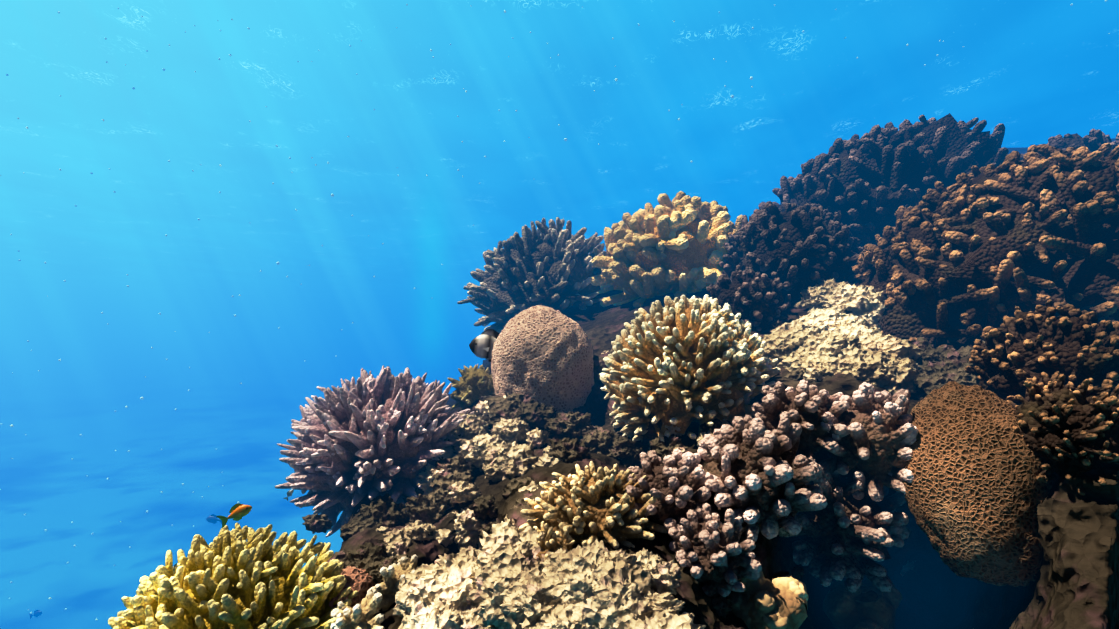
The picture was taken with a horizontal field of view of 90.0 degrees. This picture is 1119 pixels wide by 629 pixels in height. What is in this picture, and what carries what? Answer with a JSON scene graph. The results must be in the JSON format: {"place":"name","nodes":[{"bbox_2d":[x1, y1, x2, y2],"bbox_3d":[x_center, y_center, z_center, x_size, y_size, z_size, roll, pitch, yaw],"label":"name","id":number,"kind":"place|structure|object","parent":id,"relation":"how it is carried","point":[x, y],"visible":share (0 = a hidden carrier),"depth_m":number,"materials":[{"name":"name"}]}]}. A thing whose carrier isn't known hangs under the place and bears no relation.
{"place":"outdoors","nodes":[
{"label":"outdoors","id":0,"kind":"place"},
{"bbox_2d":[29,610,41,618],"bbox_3d":[-5.785,3.311,6.175,0.158,0.106,0.046,0,-2,2],"label":"fish","id":1,"kind":"object","parent":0,"point":[37,613],"visible":1,"depth_m":6.17},
{"bbox_2d":[206,514,221,523],"bbox_3d":[-3.135,1.866,5.093,0.170,0.097,0.050,0,-2,2],"label":"fish","id":2,"kind":"object","parent":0,"point":[212,518],"visible":0.98,"depth_m":5.09},
{"bbox_2d":[217,503,251,527],"bbox_3d":[-0.269,0.166,0.463,0.027,0.020,0.008,0,-2,2],"label":"fish","id":3,"kind":"object","parent":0,"point":[238,511],"visible":1,"depth_m":0.46},
{"bbox_2d":[0,355,474,628],"bbox_3d":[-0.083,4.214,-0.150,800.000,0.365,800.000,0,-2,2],"label":"seabed","id":4,"kind":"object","parent":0,"point":[10,562],"depth_m":12.23,"materials":[{"name":"blue sand"}]},
{"bbox_2d":[340,138,1118,628],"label":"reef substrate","id":5,"kind":"object","parent":4,"relation":"on","point":[1074,584],"visible":0.19,"depth_m":0.67,"materials":[{"name":"brown stone"}]},
{"bbox_2d":[108,523,357,628],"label":"coral","id":6,"kind":"object","parent":5,"relation":"on","point":[226,578],"visible":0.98,"depth_m":0.57},
{"bbox_2d":[329,566,375,608],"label":"brain coral","id":7,"kind":"object","parent":5,"relation":"on","point":[361,582],"visible":0.42,"depth_m":0.63},
{"bbox_2d":[330,589,384,628],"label":"coral","id":8,"kind":"object","parent":5,"relation":"on","point":[359,616],"visible":1,"depth_m":0.57},
{"bbox_2d":[302,493,433,584],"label":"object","id":9,"kind":"object","parent":5,"relation":"on","point":[371,558],"visible":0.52,"depth_m":0.74,"materials":[{"name":"brown stone"}]},
{"bbox_2d":[275,365,474,536],"bbox_3d":[-0.289,0.222,0.898,0.321,0.279,0.276,0,-2,2],"label":"coral","id":10,"kind":"object","parent":5,"relation":"on","point":[384,432],"visible":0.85,"depth_m":0.83},
{"bbox_2d":[370,554,417,610],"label":"coral","id":11,"kind":"object","parent":5,"relation":"on","point":[393,574],"visible":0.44,"depth_m":0.61},
{"bbox_2d":[376,520,435,561],"bbox_3d":[-0.212,0.297,0.694,0.102,0.062,0.110,0,-2,2],"label":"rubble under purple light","id":12,"kind":"object","parent":5,"relation":"on","point":[396,542],"visible":0.58,"depth_m":0.71,"materials":[{"name":"stone"}]},
{"bbox_2d":[447,364,494,410],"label":"coral","id":13,"kind":"object","parent":5,"relation":"on","point":[473,384],"visible":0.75,"depth_m":0.98},
{"bbox_2d":[416,395,562,548],"bbox_3d":[-0.099,0.231,0.799,0.189,0.207,0.338,1,-2,-25],"label":"coral","id":14,"kind":"object","parent":5,"relation":"on","point":[500,454],"visible":0.5,"depth_m":0.79},
{"bbox_2d":[402,392,597,538],"bbox_3d":[-0.101,0.215,0.799,0.289,0.190,0.334,-1,-2,16],"label":"coral","id":15,"kind":"object","parent":5,"relation":"on","point":[566,431],"visible":0.48,"depth_m":0.79},
{"bbox_2d":[457,217,608,333],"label":"coral","id":16,"kind":"object","parent":5,"relation":"on","point":[551,266],"visible":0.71,"depth_m":1.33},
{"bbox_2d":[491,305,593,412],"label":"brain coral","id":17,"kind":"object","parent":5,"relation":"on","point":[541,354],"visible":0.81,"depth_m":0.93},
{"bbox_2d":[393,518,705,628],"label":"coral","id":18,"kind":"object","parent":5,"relation":"on","point":[504,576],"visible":0.98,"depth_m":0.52},
{"bbox_2d":[533,521,574,559],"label":"coral","id":19,"kind":"object","parent":5,"relation":"on","point":[554,541],"visible":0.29,"depth_m":0.58},
{"bbox_2d":[518,461,666,548],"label":"coral","id":20,"kind":"object","parent":5,"relation":"on","point":[590,504],"visible":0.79,"depth_m":0.61},
{"bbox_2d":[593,355,608,381],"bbox_3d":[0.065,0.097,0.983,0.050,0.053,0.050,1,-2,-28],"label":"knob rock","id":21,"kind":"object","parent":5,"relation":"on","point":[599,364],"visible":0.38,"depth_m":0.96,"materials":[{"name":"grey stone"}]},
{"bbox_2d":[580,348,733,467],"bbox_3d":[0.158,0.130,0.871,0.232,0.220,0.257,-1,-2,21],"label":"coral","id":22,"kind":"object","parent":5,"relation":"on","point":[626,450],"visible":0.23,"depth_m":0.80},
{"bbox_2d":[591,191,742,307],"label":"coral","id":23,"kind":"object","parent":5,"relation":"on","point":[675,247],"visible":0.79,"depth_m":1.21},
{"bbox_2d":[624,449,712,530],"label":"coral","id":24,"kind":"object","parent":5,"relation":"on","point":[674,484],"visible":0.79,"depth_m":0.62},
{"bbox_2d":[451,306,915,616],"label":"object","id":25,"kind":"object","parent":5,"relation":"on","point":[536,437],"depth_m":0.78,"materials":[{"name":"beige stone"}]},
{"bbox_2d":[600,294,780,449],"bbox_3d":[0.192,0.098,0.843,0.262,0.258,0.244,0,-2,2],"label":"coral","id":26,"kind":"object","parent":5,"relation":"on","point":[683,362],"visible":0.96,"depth_m":0.78},
{"bbox_2d":[666,503,761,596],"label":"coral","id":27,"kind":"object","parent":5,"relation":"on","point":[713,555],"visible":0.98,"depth_m":0.56},
{"bbox_2d":[706,265,787,330],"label":"coral","id":28,"kind":"object","parent":5,"relation":"on","point":[756,300],"visible":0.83,"depth_m":1.00},
{"bbox_2d":[697,415,826,541],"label":"coral","id":29,"kind":"object","parent":5,"relation":"on","point":[758,482],"visible":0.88,"depth_m":0.61},
{"bbox_2d":[727,571,808,628],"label":"coral lobes","id":30,"kind":"object","parent":5,"relation":"on","point":[761,602],"visible":0.94,"depth_m":0.56,"materials":[{"name":"beige stone"}]},
{"bbox_2d":[719,201,863,306],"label":"coral","id":31,"kind":"object","parent":5,"relation":"on","point":[794,248],"visible":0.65,"depth_m":1.05},
{"bbox_2d":[751,380,849,462],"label":"coral","id":32,"kind":"object","parent":5,"relation":"on","point":[804,404],"visible":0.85,"depth_m":0.69},
{"bbox_2d":[760,278,924,394],"bbox_3d":[0.435,0.034,0.904,0.254,0.203,0.262,-1,-2,29],"label":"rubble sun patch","id":33,"kind":"object","parent":5,"relation":"on","point":[824,336],"visible":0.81,"depth_m":0.84,"materials":[{"name":"beige stone"}]},
{"bbox_2d":[784,469,910,591],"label":"coral","id":34,"kind":"object","parent":5,"relation":"on","point":[846,534],"visible":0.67,"depth_m":0.66},
{"bbox_2d":[823,577,902,628],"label":"coral lobes","id":35,"kind":"object","parent":5,"relation":"on","point":[868,604],"visible":0.9,"depth_m":0.68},
{"bbox_2d":[818,382,918,501],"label":"coral","id":36,"kind":"object","parent":5,"relation":"on","point":[876,443],"visible":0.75,"depth_m":0.66},
{"bbox_2d":[758,113,1023,247],"bbox_3d":[0.717,-0.215,1.288,0.553,0.420,0.409,-2,-3,41],"label":"coral","id":37,"kind":"object","parent":5,"relation":"on","point":[866,185],"visible":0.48,"depth_m":1.14},
{"bbox_2d":[902,381,1050,586],"bbox_3d":[0.462,0.184,0.625,0.139,0.216,0.137,0,-2,2],"label":"brain coral","id":38,"kind":"object","parent":5,"relation":"on","point":[976,492],"visible":0.85,"depth_m":0.58},
{"bbox_2d":[848,142,1118,349],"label":"brown coral","id":39,"kind":"object","parent":5,"relation":"on","point":[965,260],"visible":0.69,"depth_m":0.79},
{"bbox_2d":[910,306,1114,400],"bbox_3d":[0.639,0.043,0.853,0.283,0.256,0.352,-1,-2,18],"label":"coral","id":40,"kind":"object","parent":5,"relation":"on","point":[940,367],"visible":0.12,"depth_m":0.76},
{"bbox_2d":[964,299,1118,404],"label":"brown coral","id":41,"kind":"object","parent":5,"relation":"on","point":[1074,345],"visible":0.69,"depth_m":0.63},
{"bbox_2d":[1006,371,1118,495],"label":"brown coral","id":42,"kind":"object","parent":5,"relation":"on","point":[1066,432],"visible":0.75,"depth_m":0.55},
{"bbox_2d":[1025,128,1118,155],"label":"coral","id":43,"kind":"object","parent":5,"relation":"on","point":[1094,140],"visible":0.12,"depth_m":1.08},
{"bbox_2d":[284,489,293,500],"bbox_3d":[-0.489,0.326,1.009,0.015,0.021,0.008,0,-2,2],"label":"fish","id":44,"kind":"object","parent":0,"point":[289,492],"visible":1,"depth_m":1.01},
{"bbox_2d":[469,329,498,361],"bbox_3d":[-0.126,0.065,1.118,0.108,0.070,0.039,0,-2,2],"label":"fish","id":45,"kind":"object","parent":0,"point":[481,346],"visible":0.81,"depth_m":1.11},
{"bbox_2d":[0,0,1109,619],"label":"suspended particles","id":46,"kind":"object","parent":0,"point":[296,210],"visible":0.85,"depth_m":1.77,"materials":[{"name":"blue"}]},
{"bbox_2d":[0,0,1118,628],"label":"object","id":47,"kind":"structure","parent":0,"point":[1042,70],"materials":[{"name":"blue liquid"}]}
]}

